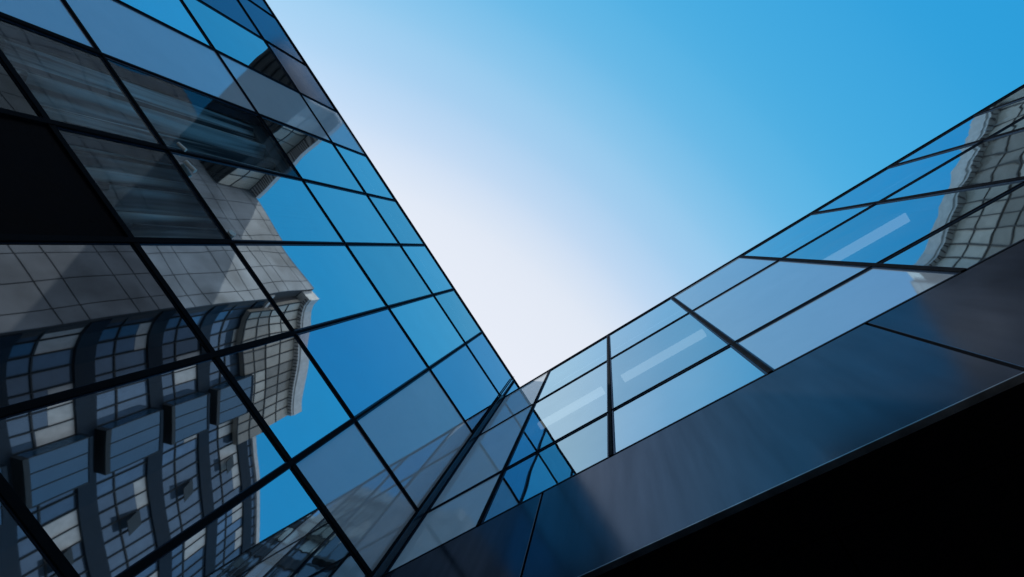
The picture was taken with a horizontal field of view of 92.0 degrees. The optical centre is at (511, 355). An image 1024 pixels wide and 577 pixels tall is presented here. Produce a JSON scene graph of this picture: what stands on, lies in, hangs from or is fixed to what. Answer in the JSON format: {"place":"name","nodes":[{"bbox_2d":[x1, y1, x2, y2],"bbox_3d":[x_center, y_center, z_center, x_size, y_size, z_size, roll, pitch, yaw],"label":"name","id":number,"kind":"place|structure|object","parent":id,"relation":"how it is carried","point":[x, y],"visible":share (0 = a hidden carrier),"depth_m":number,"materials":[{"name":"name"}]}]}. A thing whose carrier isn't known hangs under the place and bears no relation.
{"place":"outdoors","nodes":[
{"label":"outdoors","id":0,"kind":"place"},
{"bbox_2d":[266,0,1023,386],"label":"sky","id":1,"kind":"structure","parent":0,"point":[570,168],"materials":[{"name":"blue"}]},
{"bbox_2d":[383,84,1023,576],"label":"glass wing building","id":2,"kind":"structure","parent":0,"point":[833,388],"depth_m":3.95,"materials":[{"name":"glass"}]},
{"bbox_2d":[480,413,608,523],"bbox_3d":[0.429,1.247,5.610,1.558,1.342,0.029,-32,-85,15],"label":"window","id":3,"kind":"structure","parent":2,"relation":"in","point":[586,446],"depth_m":5.53,"materials":[{"name":"blue glass"}]},
{"bbox_2d":[506,361,607,466],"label":"window","id":4,"kind":"structure","parent":2,"relation":"in","point":[585,398],"depth_m":7.36,"materials":[{"name":"blue glass"}]},
{"bbox_2d":[536,336,606,400],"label":"window","id":5,"kind":"structure","parent":2,"relation":"in","point":[595,354],"depth_m":10.17,"materials":[{"name":"blue glass"}]},
{"bbox_2d":[609,298,687,357],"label":"window","id":6,"kind":"structure","parent":2,"relation":"in","point":[668,311],"depth_m":9.73,"materials":[{"name":"blue glass"}]},
{"bbox_2d":[610,313,730,408],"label":"window","id":7,"kind":"structure","parent":2,"relation":"in","point":[687,340],"depth_m":6.91,"materials":[{"name":"blue glass"}]},
{"bbox_2d":[612,345,766,453],"bbox_3d":[1.737,0.429,5.183,1.562,1.342,0.028,-32,-85,15],"label":"window","id":8,"kind":"structure","parent":2,"relation":"in","point":[727,370],"depth_m":5.09,"materials":[{"name":"blue glass"}]},
{"bbox_2d":[743,204,871,257],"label":"window","id":9,"kind":"structure","parent":2,"relation":"in","point":[811,226],"depth_m":8.85,"materials":[{"name":"blue glass"}]},
{"bbox_2d":[814,142,977,211],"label":"window","id":10,"kind":"structure","parent":2,"relation":"in","point":[890,179],"depth_m":8.43,"materials":[{"name":"blue glass"}]},
{"bbox_2d":[784,179,1023,262],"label":"window","id":11,"kind":"structure","parent":2,"relation":"in","point":[882,229],"depth_m":6.01,"materials":[{"name":"blue glass"}]},
{"bbox_2d":[880,183,1023,269],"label":"window","id":12,"kind":"structure","parent":2,"relation":"in","point":[998,224],"depth_m":4.49,"materials":[{"name":"grey glass"}]},
{"bbox_2d":[883,129,1023,199],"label":"window","id":13,"kind":"structure","parent":2,"relation":"in","point":[1001,157],"depth_m":6.39,"materials":[{"name":"blue glass"}]},
{"bbox_2d":[892,98,1023,164],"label":"window","id":14,"kind":"structure","parent":2,"relation":"in","point":[982,125],"depth_m":8.29,"materials":[{"name":"blue glass"}]},
{"bbox_2d":[981,86,1023,111],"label":"window","id":15,"kind":"structure","parent":2,"relation":"in","point":[1019,93],"depth_m":8.86,"materials":[{"name":"grey glass"}]},
{"bbox_2d":[990,117,1023,136],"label":"window","id":16,"kind":"structure","parent":2,"relation":"in","point":[1020,123],"depth_m":6.96,"materials":[{"name":"grey glass"}]},
{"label":"plaza ground","id":17,"kind":"structure","parent":0,"visible":0},
{"bbox_2d":[0,0,519,576],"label":"glass office building","id":18,"kind":"structure","parent":17,"relation":"on","point":[300,370],"depth_m":5.63,"materials":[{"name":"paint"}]},
{"bbox_2d":[0,59,40,116],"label":"window","id":19,"kind":"structure","parent":18,"relation":"in","point":[12,97],"depth_m":4.90,"materials":[{"name":"black glass"}]},
{"bbox_2d":[0,496,62,576],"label":"window","id":20,"kind":"structure","parent":18,"relation":"in","point":[21,555],"depth_m":3.14,"materials":[{"name":"black glass"}]},
{"bbox_2d":[0,17,162,144],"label":"window","id":21,"kind":"structure","parent":18,"relation":"in","point":[0,17],"depth_m":6.28,"materials":[{"name":"black glass"}]},
{"bbox_2d":[0,242,208,407],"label":"window","id":22,"kind":"structure","parent":18,"relation":"in","point":[73,315],"depth_m":4.27,"materials":[{"name":"grey glass"}]},
{"bbox_2d":[0,35,283,173],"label":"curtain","id":23,"kind":"object","parent":18,"relation":"hanging from","point":[65,90],"visible":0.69,"depth_m":6.53,"materials":[{"name":"fabric"}]},
{"bbox_2d":[57,127,227,238],"bbox_3d":[-4.213,-1.929,5.784,0.009,1.374,1.372,-32,-85,15],"label":"window","id":24,"kind":"structure","parent":18,"relation":"in","point":[57,127],"depth_m":6.39,"materials":[{"name":"black glass"}]},
{"bbox_2d":[0,358,286,576],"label":"window","id":25,"kind":"structure","parent":18,"relation":"in","point":[114,474],"depth_m":3.97,"materials":[{"name":"blue glass"}]},
{"bbox_2d":[74,151,222,238],"bbox_3d":[-4.159,-2.107,7.456,0.354,4.002,1.347,-32,-85,15],"label":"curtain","id":26,"kind":"object","parent":18,"relation":"hanging from","point":[149,201],"visible":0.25,"depth_m":6.09,"materials":[{"name":"fabric"}]},
{"bbox_2d":[120,0,211,46],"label":"window","id":27,"kind":"structure","parent":18,"relation":"in","point":[173,13],"depth_m":8.44,"materials":[{"name":"blue glass"}]},
{"bbox_2d":[106,57,300,177],"bbox_3d":[-4.582,-3.561,7.784,0.009,2.938,1.362,-32,-85,15],"label":"window","id":28,"kind":"structure","parent":18,"relation":"in","point":[106,57],"depth_m":7.70,"materials":[{"name":"black glass"}]},
{"bbox_2d":[139,243,291,350],"bbox_3d":[-3.446,-0.740,5.897,0.030,1.374,1.388,-32,-85,15],"label":"window","id":29,"kind":"structure","parent":18,"relation":"in","point":[212,282],"depth_m":5.82,"materials":[{"name":"grey glass"}]},
{"bbox_2d":[183,0,297,90],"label":"window","id":30,"kind":"structure","parent":18,"relation":"in","point":[227,36],"depth_m":10.11,"materials":[{"name":"blue glass"}]},
{"bbox_2d":[133,467,368,576],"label":"window","id":31,"kind":"structure","parent":18,"relation":"in","point":[279,530],"depth_m":4.70,"materials":[{"name":"blue glass"}]},
{"bbox_2d":[171,151,343,242],"bbox_3d":[-3.822,-2.383,7.896,0.031,2.938,1.372,-32,-85,15],"label":"window","id":32,"kind":"structure","parent":18,"relation":"in","point":[256,205],"depth_m":7.58,"materials":[{"name":"blue glass"}]},
{"bbox_2d":[219,335,351,458],"bbox_3d":[-2.670,0.443,6.007,0.030,1.374,1.370,-32,-85,15],"label":"window","id":33,"kind":"structure","parent":18,"relation":"in","point":[279,377],"depth_m":5.93,"materials":[{"name":"blue glass"}]},
{"bbox_2d":[233,243,386,330],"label":"window","id":34,"kind":"structure","parent":18,"relation":"in","point":[312,285],"depth_m":7.67,"materials":[{"name":"blue glass"}]},
{"bbox_2d":[261,116,364,192],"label":"window","id":35,"kind":"structure","parent":18,"relation":"in","point":[316,159],"depth_m":10.28,"materials":[{"name":"blue glass"}]},
{"bbox_2d":[305,181,398,243],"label":"window","id":36,"kind":"structure","parent":18,"relation":"in","point":[353,214],"depth_m":10.40,"materials":[{"name":"blue glass"}]},
{"bbox_2d":[298,308,427,416],"bbox_3d":[-2.269,-0.016,8.117,0.030,2.938,1.370,-32,-85,15],"label":"window","id":37,"kind":"structure","parent":18,"relation":"in","point":[366,358],"depth_m":7.79,"materials":[{"name":"blue glass"}]},
{"bbox_2d":[335,144,394,198],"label":"window","id":38,"kind":"structure","parent":18,"relation":"in","point":[360,164],"depth_m":12.50,"materials":[{"name":"blue glass"}]},
{"bbox_2d":[348,245,431,305],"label":"window","id":39,"kind":"structure","parent":18,"relation":"in","point":[388,267],"depth_m":10.51,"materials":[{"name":"blue glass"}]},
{"bbox_2d":[369,195,423,243],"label":"window","id":40,"kind":"structure","parent":18,"relation":"in","point":[390,210],"depth_m":12.60,"materials":[{"name":"blue glass"}]},
{"bbox_2d":[390,296,464,366],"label":"window","id":41,"kind":"structure","parent":18,"relation":"in","point":[424,320],"depth_m":10.62,"materials":[{"name":"blue glass"}]},
{"bbox_2d":[402,245,453,293],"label":"window","id":42,"kind":"structure","parent":18,"relation":"in","point":[421,257],"depth_m":12.72,"materials":[{"name":"blue glass"}]},
{"bbox_2d":[435,290,481,341],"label":"window","id":43,"kind":"structure","parent":18,"relation":"in","point":[454,307],"depth_m":12.83,"materials":[{"name":"blue glass"}]},
{"bbox_2d":[431,345,498,430],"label":"window","id":44,"kind":"structure","parent":18,"relation":"in","point":[460,374],"depth_m":10.74,"materials":[{"name":"blue glass"}]},
{"bbox_2d":[467,333,513,394],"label":"window","id":45,"kind":"structure","parent":18,"relation":"in","point":[480,346],"depth_m":12.95,"materials":[{"name":"blue glass"}]},
{"bbox_2d":[505,381,518,395],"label":"window","id":46,"kind":"structure","parent":18,"relation":"in","point":[514,386],"depth_m":13.44,"materials":[{"name":"blue glass"}]}
]}

